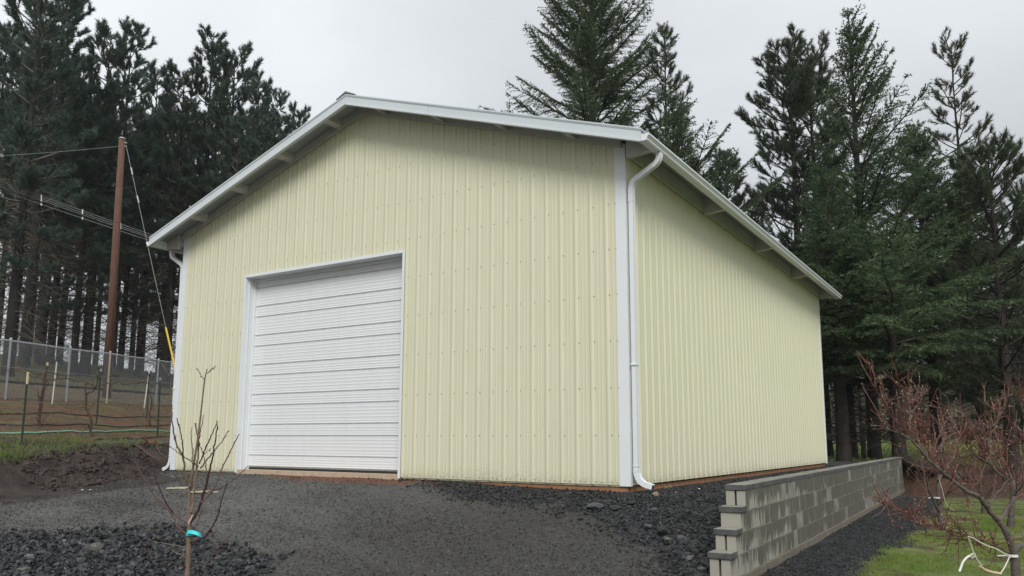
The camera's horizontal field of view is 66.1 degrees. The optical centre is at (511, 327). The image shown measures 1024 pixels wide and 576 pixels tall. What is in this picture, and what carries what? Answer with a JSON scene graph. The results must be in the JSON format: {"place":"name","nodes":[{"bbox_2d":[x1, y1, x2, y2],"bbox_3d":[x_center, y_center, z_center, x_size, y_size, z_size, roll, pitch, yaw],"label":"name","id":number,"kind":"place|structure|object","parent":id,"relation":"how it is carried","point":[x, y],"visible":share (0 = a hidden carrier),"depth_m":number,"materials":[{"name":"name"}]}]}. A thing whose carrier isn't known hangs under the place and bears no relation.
{"place":"outdoors","nodes":[
{"label":"outdoors","id":0,"kind":"place"},
{"bbox_2d":[0,426,169,463],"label":"bank grass","id":1,"kind":"structure","parent":0,"point":[10,445],"depth_m":14.79,"materials":[{"name":"plant"}]},
{"bbox_2d":[0,380,172,394],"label":"gravel lane","id":2,"kind":"structure","parent":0,"point":[79,387],"depth_m":29.73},
{"bbox_2d":[0,521,294,575],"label":"coarse gravel","id":3,"kind":"structure","parent":0,"point":[14,543],"depth_m":8.75,"materials":[{"name":"gravel"}]},
{"bbox_2d":[15,567,29,571],"bbox_3d":[-5.100,2.530,8.203,0.154,0.066,0.119,-5,-10,32],"label":"rock","id":4,"kind":"object","parent":3,"relation":"on","point":[22,569],"visible":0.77,"depth_m":8.16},
{"bbox_2d":[89,542,102,549],"bbox_3d":[-4.724,2.517,8.945,0.154,0.141,0.157,-5,-10,32],"label":"rock","id":5,"kind":"object","parent":3,"relation":"on","point":[99,545],"visible":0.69,"depth_m":8.91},
{"bbox_2d":[0,471,486,575],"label":"driveway gravel","id":6,"kind":"structure","parent":0,"point":[90,506],"depth_m":10.69,"materials":[{"name":"gravel"}]},
{"bbox_2d":[117,476,796,575],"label":"damp driveway gravel","id":7,"kind":"structure","parent":0,"point":[442,553],"depth_m":8.81,"materials":[{"name":"gravel"}]},
{"bbox_2d":[0,357,1023,575],"bbox_3d":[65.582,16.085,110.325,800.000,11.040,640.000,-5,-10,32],"label":"ground","id":8,"kind":"structure","parent":0,"point":[15,484],"depth_m":10.18,"materials":[{"name":"gravel"}]},
{"bbox_2d":[0,19,34,346],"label":"grove pine","id":9,"kind":"object","parent":8,"relation":"on","point":[13,31],"visible":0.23,"depth_m":43.83,"materials":[{"name":"green plant"}]},
{"bbox_2d":[1,69,39,346],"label":"grove pine","id":10,"kind":"object","parent":8,"relation":"on","point":[7,283],"visible":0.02,"depth_m":55.45,"materials":[{"name":"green plant"}]},
{"bbox_2d":[0,24,46,352],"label":"grove pine","id":11,"kind":"object","parent":8,"relation":"on","point":[2,294],"visible":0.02,"depth_m":48.00,"materials":[{"name":"green plant"}]},
{"bbox_2d":[20,372,28,443],"bbox_3d":[-9.090,1.641,14.650,0.042,1.616,0.238,5,-10,-32],"label":"vine post","id":12,"kind":"object","parent":8,"relation":"on","point":[25,401],"visible":0.94,"depth_m":14.65,"materials":[{"name":"green metal"}]},
{"bbox_2d":[0,128,48,353],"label":"grove pine","id":13,"kind":"object","parent":8,"relation":"on","point":[20,301],"depth_m":53.27,"materials":[{"name":"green plant"}]},
{"bbox_2d":[2,73,75,358],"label":"grove pine","id":14,"kind":"object","parent":8,"relation":"on","point":[13,214],"visible":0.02,"depth_m":51.85,"materials":[{"name":"green plant"}]},
{"bbox_2d":[6,89,78,357],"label":"grove pine","id":15,"kind":"object","parent":8,"relation":"on","point":[23,291],"visible":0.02,"depth_m":55.52,"materials":[{"name":"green plant"}]},
{"bbox_2d":[38,362,48,426],"bbox_3d":[-9.862,1.554,16.510,0.298,1.633,0.041,-8,-11,44],"label":"vine post","id":16,"kind":"object","parent":8,"relation":"on","point":[43,391],"visible":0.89,"depth_m":16.51,"materials":[{"name":"metal"}]},
{"bbox_2d":[0,0,98,376],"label":"grove pine","id":17,"kind":"object","parent":8,"relation":"on","point":[29,179],"visible":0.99,"depth_m":34.27,"materials":[{"name":"green plant"}]},
{"bbox_2d":[0,366,98,425],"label":"grapevine","id":18,"kind":"object","parent":8,"relation":"on","point":[39,400],"visible":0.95,"depth_m":16.61,"materials":[{"name":"brown plant"}]},
{"bbox_2d":[0,0,102,365],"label":"grove pine","id":19,"kind":"object","parent":8,"relation":"on","point":[79,46],"visible":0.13,"depth_m":42.06,"materials":[{"name":"green plant"}]},
{"bbox_2d":[0,0,104,368],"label":"grove pine","id":20,"kind":"object","parent":8,"relation":"on","point":[70,107],"visible":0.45,"depth_m":39.12,"materials":[{"name":"green plant"}]},
{"bbox_2d":[4,74,104,364],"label":"grove pine","id":21,"kind":"object","parent":8,"relation":"on","point":[50,338],"visible":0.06,"depth_m":43.59,"materials":[{"name":"green plant"}]},
{"bbox_2d":[4,51,112,364],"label":"grove pine","id":22,"kind":"object","parent":8,"relation":"on","point":[66,271],"visible":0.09,"depth_m":44.75,"materials":[{"name":"green plant"}]},
{"bbox_2d":[37,91,103,360],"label":"grove pine","id":23,"kind":"object","parent":8,"relation":"on","point":[74,290],"visible":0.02,"depth_m":59.84,"materials":[{"name":"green plant"}]},
{"bbox_2d":[2,363,147,436],"bbox_3d":[-9.077,1.676,16.459,3.067,1.816,0.771,1,-8,-3],"label":"grapevine","id":24,"kind":"object","parent":8,"relation":"on","point":[88,412],"visible":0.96,"depth_m":16.26,"materials":[{"name":"brown plant"}]},
{"bbox_2d":[25,82,135,375],"bbox_3d":[-22.131,-4.803,40.408,5.366,15.779,4.926,8,-11,-43],"label":"grove pine","id":25,"kind":"object","parent":8,"relation":"on","point":[77,304],"visible":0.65,"depth_m":39.90,"materials":[{"name":"green plant"}]},
{"bbox_2d":[0,440,169,502],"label":"mud clods","id":26,"kind":"object","parent":8,"relation":"on","point":[101,479],"visible":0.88,"depth_m":13.62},
{"bbox_2d":[0,429,169,433],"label":"garden hose","id":27,"kind":"object","parent":8,"relation":"on","point":[80,431],"visible":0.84,"depth_m":16.65,"materials":[{"name":"rubber"}]},
{"bbox_2d":[0,412,169,417],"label":"drip line","id":28,"kind":"object","parent":8,"relation":"on","point":[84,415],"visible":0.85,"depth_m":19.65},
{"bbox_2d":[56,121,113,362],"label":"grove pine","id":29,"kind":"object","parent":8,"relation":"on","point":[96,278],"visible":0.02,"depth_m":59.69,"materials":[{"name":"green plant"}]},
{"bbox_2d":[0,423,170,426],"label":"drip line","id":30,"kind":"object","parent":8,"relation":"on","point":[81,424],"visible":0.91,"depth_m":17.68,"materials":[{"name":"plastic"}]},
{"bbox_2d":[0,382,172,442],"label":"vineyard weeds","id":31,"kind":"object","parent":8,"relation":"on","point":[60,402],"visible":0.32,"depth_m":22.17,"materials":[{"name":"brown plant"}]},
{"bbox_2d":[0,338,173,405],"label":"chain link fence","id":32,"kind":"object","parent":8,"relation":"on","point":[10,340],"visible":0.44,"depth_m":22.77,"materials":[{"name":"metal"}]},
{"bbox_2d":[0,353,173,393],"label":"hill grass","id":33,"kind":"structure","parent":8,"relation":"on","point":[78,377],"depth_m":39.64,"materials":[{"name":"plant"}]},
{"bbox_2d":[67,107,121,364],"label":"grove pine","id":34,"kind":"object","parent":8,"relation":"on","point":[97,349],"visible":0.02,"depth_m":61.29,"materials":[{"name":"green plant"}]},
{"bbox_2d":[32,18,159,377],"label":"grove pine","id":35,"kind":"object","parent":8,"relation":"on","point":[105,93],"visible":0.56,"depth_m":41.28,"materials":[{"name":"green plant"}]},
{"bbox_2d":[95,369,101,423],"bbox_3d":[-9.692,1.772,18.415,0.042,1.600,0.250,5,-10,-32],"label":"vine post","id":36,"kind":"object","parent":8,"relation":"on","point":[98,396],"visible":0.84,"depth_m":18.42,"materials":[{"name":"green metal"}]},
{"bbox_2d":[50,14,165,375],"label":"grove pine","id":37,"kind":"object","parent":8,"relation":"on","point":[126,25],"visible":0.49,"depth_m":43.93,"materials":[{"name":"green plant"}]},
{"bbox_2d":[102,137,126,397],"bbox_3d":[-12.990,-1.685,25.686,0.277,8.710,2.178,4,-9,-24],"label":"utility pole","id":38,"kind":"object","parent":8,"relation":"on","point":[111,319],"visible":0.9,"depth_m":25.57,"materials":[{"name":"brown wood"}]},
{"bbox_2d":[126,146,174,366],"bbox_3d":[-11.104,-1.964,24.275,2.892,8.072,0.051,-3,-9,21],"label":"guy wire","id":39,"kind":"object","parent":38,"relation":"attached to","point":[155,281],"visible":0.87,"depth_m":23.89,"materials":[{"name":"metal"}]},
{"bbox_2d":[83,95,153,367],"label":"grove pine","id":40,"kind":"object","parent":8,"relation":"on","point":[132,132],"visible":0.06,"depth_m":53.38,"materials":[{"name":"green plant"}]},
{"bbox_2d":[84,128,166,370],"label":"grove pine","id":41,"kind":"object","parent":8,"relation":"on","point":[126,281],"visible":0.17,"depth_m":49.62,"materials":[{"name":"green plant"}]},
{"bbox_2d":[98,436,168,439],"bbox_3d":[-8.144,2.441,17.532,0.133,0.130,3.500,-1,-8,5],"label":"drip line","id":42,"kind":"object","parent":8,"relation":"on","point":[134,438],"visible":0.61,"depth_m":17.15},
{"bbox_2d":[93,59,180,377],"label":"grove pine","id":43,"kind":"object","parent":8,"relation":"on","point":[154,74],"visible":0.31,"depth_m":47.20,"materials":[{"name":"green plant"}]},
{"bbox_2d":[98,114,179,369],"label":"grove pine","id":44,"kind":"object","parent":8,"relation":"on","point":[132,350],"visible":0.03,"depth_m":58.64,"materials":[{"name":"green plant"}]},
{"bbox_2d":[109,374,171,426],"bbox_3d":[-9.430,1.917,20.007,1.592,1.440,0.564,1,-8,-5],"label":"grapevine","id":45,"kind":"object","parent":8,"relation":"on","point":[150,416],"visible":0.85,"depth_m":19.91,"materials":[{"name":"brown plant"}]},
{"bbox_2d":[119,92,176,370],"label":"grove pine","id":46,"kind":"object","parent":8,"relation":"on","point":[147,116],"visible":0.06,"depth_m":58.66,"materials":[{"name":"green plant"}]},
{"bbox_2d":[146,374,149,417],"bbox_3d":[-9.978,2.025,21.538,0.042,1.516,0.218,3,-9,-20],"label":"vine post","id":47,"kind":"object","parent":8,"relation":"on","point":[147,396],"visible":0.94,"depth_m":21.54,"materials":[{"name":"green metal"}]},
{"bbox_2d":[126,93,188,373],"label":"grove pine","id":48,"kind":"object","parent":8,"relation":"on","point":[157,308],"visible":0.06,"depth_m":51.86,"materials":[{"name":"green plant"}]},
{"bbox_2d":[157,378,160,435],"bbox_3d":[-8.168,1.992,18.177,0.043,1.656,0.235,3,-9,-18],"label":"vine post","id":49,"kind":"object","parent":8,"relation":"on","point":[158,406],"visible":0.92,"depth_m":18.18,"materials":[{"name":"green metal"}]},
{"bbox_2d":[2,366,172,383],"bbox_3d":[-8.814,0.986,16.333,0.008,0.094,5.055,-4,-9,25],"label":"trellis wire","id":50,"kind":"object","parent":49,"relation":"attached to","point":[81,374],"visible":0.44,"depth_m":16.21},
{"bbox_2d":[28,402,170,404],"bbox_3d":[-8.814,1.573,16.333,0.008,0.148,5.026,-4,-9,25],"label":"trellis wire","id":51,"kind":"object","parent":49,"relation":"attached to","point":[94,403],"visible":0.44,"depth_m":16.57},
{"bbox_2d":[121,92,213,382],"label":"grove pine","id":52,"kind":"object","parent":8,"relation":"on","point":[148,295],"visible":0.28,"depth_m":45.41,"materials":[{"name":"green plant"}]},
{"bbox_2d":[122,57,218,388],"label":"grove pine","id":53,"kind":"object","parent":8,"relation":"on","point":[166,157],"visible":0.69,"depth_m":43.81,"materials":[{"name":"green plant"}]},
{"bbox_2d":[155,138,215,376],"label":"grove pine","id":54,"kind":"object","parent":8,"relation":"on","point":[176,265],"visible":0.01,"depth_m":50.57,"materials":[{"name":"green plant"}]},
{"bbox_2d":[134,363,247,575],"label":"sapling","id":55,"kind":"object","parent":8,"relation":"on","point":[190,519],"visible":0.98,"depth_m":6.01,"materials":[{"name":"brown plant"}]},
{"bbox_2d":[186,530,202,540],"bbox_3d":[-2.417,1.581,5.971,0.152,0.084,0.053,-4,-9,26],"label":"ribbon","id":56,"kind":"object","parent":55,"relation":"attached to","point":[189,532],"visible":1,"depth_m":5.96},
{"bbox_2d":[139,23,244,359],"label":"grove pine","id":57,"kind":"object","parent":8,"relation":"on","point":[212,49],"visible":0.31,"depth_m":45.76,"materials":[{"name":"green plant"}]},
{"bbox_2d":[159,110,235,378],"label":"grove pine","id":58,"kind":"object","parent":8,"relation":"on","point":[215,169],"visible":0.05,"depth_m":48.46,"materials":[{"name":"green plant"}]},
{"bbox_2d":[163,37,265,357],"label":"grove pine","id":59,"kind":"object","parent":8,"relation":"on","point":[244,96],"visible":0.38,"depth_m":44.72,"materials":[{"name":"green plant"}]},
{"bbox_2d":[206,113,258,191],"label":"grove pine","id":60,"kind":"object","parent":8,"relation":"on","point":[236,123],"visible":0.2,"depth_m":42.91,"materials":[{"name":"green plant"}]},
{"bbox_2d":[224,70,274,180],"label":"grove pine","id":61,"kind":"object","parent":8,"relation":"on","point":[266,87],"visible":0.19,"depth_m":48.33,"materials":[{"name":"green plant"}]},
{"bbox_2d":[240,115,285,168],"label":"grove pine","id":62,"kind":"object","parent":8,"relation":"on","point":[268,136],"visible":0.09,"depth_m":43.49,"materials":[{"name":"green plant"}]},
{"bbox_2d":[249,112,294,159],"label":"grove pine","id":63,"kind":"object","parent":8,"relation":"on","point":[288,127],"visible":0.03,"depth_m":46.74,"materials":[{"name":"green plant"}]},
{"bbox_2d":[254,87,295,156],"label":"grove pine","id":64,"kind":"object","parent":8,"relation":"on","point":[281,100],"visible":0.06,"depth_m":50.38,"materials":[{"name":"green plant"}]},
{"bbox_2d":[277,100,311,138],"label":"grove pine","id":65,"kind":"object","parent":8,"relation":"on","point":[299,115],"visible":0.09,"depth_m":54.44,"materials":[{"name":"green plant"}]},
{"bbox_2d":[146,91,841,491],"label":"metal building","id":66,"kind":"structure","parent":8,"relation":"on","point":[376,287],"depth_m":12.35,"materials":[{"name":"beige paint"}]},
{"bbox_2d":[0,181,151,234],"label":"power line","id":67,"kind":"object","parent":66,"relation":"attached to","point":[73,207],"visible":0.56,"depth_m":33.48,"materials":[{"name":"black plastic"}]},
{"bbox_2d":[249,260,401,473],"bbox_3d":[-3.134,0.695,13.271,3.645,3.404,0.050,-5,-10,32],"label":"garage door","id":68,"kind":"structure","parent":66,"relation":"in","point":[327,350],"depth_m":13.20,"materials":[{"name":"white paint"}]},
{"bbox_2d":[398,479,768,575],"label":"loose gravel","id":69,"kind":"structure","parent":8,"relation":"on","point":[528,493],"depth_m":9.15,"materials":[{"name":"gravel"}]},
{"bbox_2d":[480,0,697,143],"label":"fir tree","id":70,"kind":"object","parent":8,"relation":"on","point":[587,47],"visible":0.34,"depth_m":34.07,"materials":[{"name":"green plant"}]},
{"bbox_2d":[587,502,603,508],"bbox_3d":[1.007,2.144,9.454,0.198,0.082,0.177,-5,-10,32],"label":"rock","id":71,"kind":"object","parent":8,"relation":"on","point":[593,505],"visible":1,"depth_m":9.40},
{"bbox_2d":[609,505,620,510],"bbox_3d":[1.229,2.138,9.307,0.123,0.078,0.133,5,-9,-28],"label":"rock","id":72,"kind":"object","parent":8,"relation":"on","point":[614,507],"visible":1,"depth_m":9.28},
{"bbox_2d":[657,527,667,534],"bbox_3d":[1.639,2.220,8.550,0.111,0.099,0.147,1,-8,-3],"label":"rock","id":73,"kind":"object","parent":8,"relation":"on","point":[662,531],"visible":0.97,"depth_m":8.51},
{"bbox_2d":[639,22,711,178],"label":"pine tree","id":74,"kind":"object","parent":8,"relation":"on","point":[665,35],"visible":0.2,"depth_m":32.64,"materials":[{"name":"green plant"}]},
{"bbox_2d":[676,535,687,543],"bbox_3d":[1.799,2.247,8.332,0.123,0.100,0.101,3,-8,-17],"label":"rock","id":75,"kind":"object","parent":8,"relation":"on","point":[681,539],"visible":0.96,"depth_m":8.29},
{"bbox_2d":[655,92,796,229],"bbox_3d":[6.748,-1.726,27.377,6.245,13.683,5.970,-5,-10,32],"label":"fir tree","id":76,"kind":"object","parent":8,"relation":"on","point":[680,120],"visible":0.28,"depth_m":27.35,"materials":[{"name":"green plant"}]},
{"bbox_2d":[708,147,762,222],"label":"pine tree","id":77,"kind":"object","parent":8,"relation":"on","point":[738,198],"visible":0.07,"depth_m":39.00,"materials":[{"name":"green plant"}]},
{"bbox_2d":[637,465,840,494],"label":"strip gravel","id":78,"kind":"structure","parent":8,"relation":"on","point":[714,485],"depth_m":10.61,"materials":[{"name":"gravel"}]},
{"bbox_2d":[732,21,866,413],"bbox_3d":[11.225,-3.311,30.962,5.954,17.920,6.457,0,-8,4],"label":"pine tree","id":79,"kind":"object","parent":8,"relation":"on","point":[795,89],"visible":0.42,"depth_m":31.00,"materials":[{"name":"green plant"}]},
{"bbox_2d":[707,457,904,575],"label":"retaining wall","id":80,"kind":"structure","parent":8,"relation":"on","point":[769,522],"depth_m":9.71,"materials":[{"name":"concrete"}]},
{"bbox_2d":[761,29,883,456],"bbox_3d":[12.785,-3.426,32.348,5.757,18.547,5.637,5,-9,-29],"label":"pine tree","id":81,"kind":"object","parent":8,"relation":"on","point":[821,70],"visible":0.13,"depth_m":32.65,"materials":[{"name":"green plant"}]},
{"bbox_2d":[826,426,866,459],"bbox_3d":[10.266,3.911,25.906,2.801,1.461,0.371,1,-8,-5],"label":"rail fence","id":82,"kind":"object","parent":8,"relation":"on","point":[863,448],"visible":0.34,"depth_m":25.90,"materials":[{"name":"metal"}]},
{"bbox_2d":[785,167,916,460],"bbox_3d":[9.767,-0.136,24.173,4.654,9.663,5.674,-3,-9,23],"label":"fir tree","id":83,"kind":"object","parent":8,"relation":"on","point":[823,250],"visible":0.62,"depth_m":23.50,"materials":[{"name":"green plant"}]},
{"bbox_2d":[759,496,949,575],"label":"path gravel","id":84,"kind":"structure","parent":8,"relation":"on","point":[849,559],"depth_m":10.57,"materials":[{"name":"gravel"}]},
{"bbox_2d":[831,373,887,445],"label":"grove pine","id":85,"kind":"object","parent":8,"relation":"on","point":[861,405],"visible":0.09,"depth_m":51.43,"materials":[{"name":"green plant"}]},
{"bbox_2d":[820,257,921,458],"bbox_3d":[11.745,1.200,27.476,4.337,7.996,4.983,-7,-11,40],"label":"fir tree","id":86,"kind":"object","parent":8,"relation":"on","point":[853,428],"visible":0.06,"depth_m":27.28,"materials":[{"name":"green plant"}]},
{"bbox_2d":[862,370,909,439],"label":"grove pine","id":87,"kind":"object","parent":8,"relation":"on","point":[889,408],"depth_m":73.77,"materials":[{"name":"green plant"}]},
{"bbox_2d":[792,0,1017,459],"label":"fir tree","id":88,"kind":"object","parent":8,"relation":"on","point":[880,187],"visible":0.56,"depth_m":25.85,"materials":[{"name":"green plant"}]},
{"bbox_2d":[810,209,1023,479],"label":"fir tree","id":89,"kind":"object","parent":8,"relation":"on","point":[885,251],"visible":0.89,"depth_m":22.27,"materials":[{"name":"green plant"}]},
{"bbox_2d":[886,312,947,442],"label":"grove pine","id":90,"kind":"object","parent":8,"relation":"on","point":[917,426],"visible":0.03,"depth_m":60.51,"materials":[{"name":"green plant"}]},
{"bbox_2d":[829,370,1020,439],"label":"distant brush","id":91,"kind":"object","parent":8,"relation":"on","point":[957,410],"visible":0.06,"depth_m":86.91,"materials":[{"name":"plant"}]},
{"bbox_2d":[836,120,1023,460],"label":"fir tree","id":92,"kind":"object","parent":8,"relation":"on","point":[917,152],"visible":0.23,"depth_m":27.98,"materials":[{"name":"green plant"}]},
{"bbox_2d":[848,351,1023,575],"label":"fruit tree","id":93,"kind":"object","parent":8,"relation":"on","point":[1014,549],"visible":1,"depth_m":6.43,"materials":[{"name":"brown plant"}]},
{"bbox_2d":[958,555,971,571],"bbox_3d":[3.616,1.880,6.277,0.141,0.139,0.021,2,-8,-14],"label":"plastic pipe","id":94,"kind":"object","parent":93,"relation":"hanging from","point":[962,562],"visible":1,"depth_m":6.27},
{"bbox_2d":[968,536,1008,555],"bbox_3d":[3.877,1.779,6.396,0.601,0.200,0.022,5,-9,-31],"label":"rope","id":95,"kind":"object","parent":93,"relation":"attached to","point":[988,546],"visible":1,"depth_m":6.39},
{"bbox_2d":[978,565,1001,574],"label":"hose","id":96,"kind":"object","parent":93,"relation":"attached to","point":[989,571],"visible":1,"depth_m":6.39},
{"bbox_2d":[901,454,973,481],"bbox_3d":[12.468,4.046,22.499,3.605,0.854,0.822,5,-10,-32],"label":"fallen log","id":97,"kind":"object","parent":8,"relation":"on","point":[905,463],"visible":0.51,"depth_m":21.62,"materials":[{"name":"wood"}]},
{"bbox_2d":[896,401,990,529],"bbox_3d":[6.323,1.995,11.559,1.196,1.924,2.376,-5,-10,32],"label":"fruit tree","id":98,"kind":"object","parent":8,"relation":"on","point":[937,503],"visible":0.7,"depth_m":11.49,"materials":[{"name":"brown plant"}]},
{"bbox_2d":[920,327,973,441],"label":"grove pine","id":99,"kind":"object","parent":8,"relation":"on","point":[947,394],"visible":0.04,"depth_m":69.49,"materials":[{"name":"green plant"}]},
{"bbox_2d":[904,25,1023,457],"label":"pine tree","id":100,"kind":"object","parent":8,"relation":"on","point":[958,44],"visible":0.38,"depth_m":31.41,"materials":[{"name":"green plant"}]},
{"bbox_2d":[910,177,1019,453],"bbox_3d":[20.238,-0.519,34.449,6.985,13.424,7.121,-2,-8,16],"label":"fir tree","id":101,"kind":"object","parent":8,"relation":"on","point":[955,394],"visible":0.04,"depth_m":34.15,"materials":[{"name":"green plant"}]},
{"bbox_2d":[918,125,1023,476],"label":"pine tree","id":102,"kind":"object","parent":8,"relation":"on","point":[984,185],"visible":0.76,"depth_m":25.17,"materials":[{"name":"green plant"}]},
{"bbox_2d":[945,287,1000,442],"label":"grove pine","id":103,"kind":"object","parent":8,"relation":"on","point":[970,403],"visible":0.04,"depth_m":64.94,"materials":[{"name":"green plant"}]},
{"bbox_2d":[935,236,1023,457],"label":"fir tree","id":104,"kind":"object","parent":8,"relation":"on","point":[1020,416],"visible":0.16,"depth_m":30.15,"materials":[{"name":"green plant"}]},
{"bbox_2d":[944,437,1019,513],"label":"fruit tree","id":105,"kind":"object","parent":8,"relation":"on","point":[983,509],"visible":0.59,"depth_m":14.98,"materials":[{"name":"brown plant"}]},
{"bbox_2d":[966,371,1023,527],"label":"fruit tree","id":106,"kind":"object","parent":8,"relation":"on","point":[1010,520],"visible":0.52,"depth_m":12.46,"materials":[{"name":"brown plant"}]},
{"bbox_2d":[0,0,1023,372],"label":"sky","id":107,"kind":"structure","parent":0,"point":[458,53],"materials":[{"name":"white"}]},
{"bbox_2d":[828,442,1023,495],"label":"grass","id":108,"kind":"structure","parent":0,"point":[886,448],"depth_m":36.18,"materials":[{"name":"plant"}]},
{"bbox_2d":[847,508,1023,575],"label":"lawn grass","id":109,"kind":"structure","parent":0,"point":[891,561],"depth_m":9.51,"materials":[{"name":"plant"}]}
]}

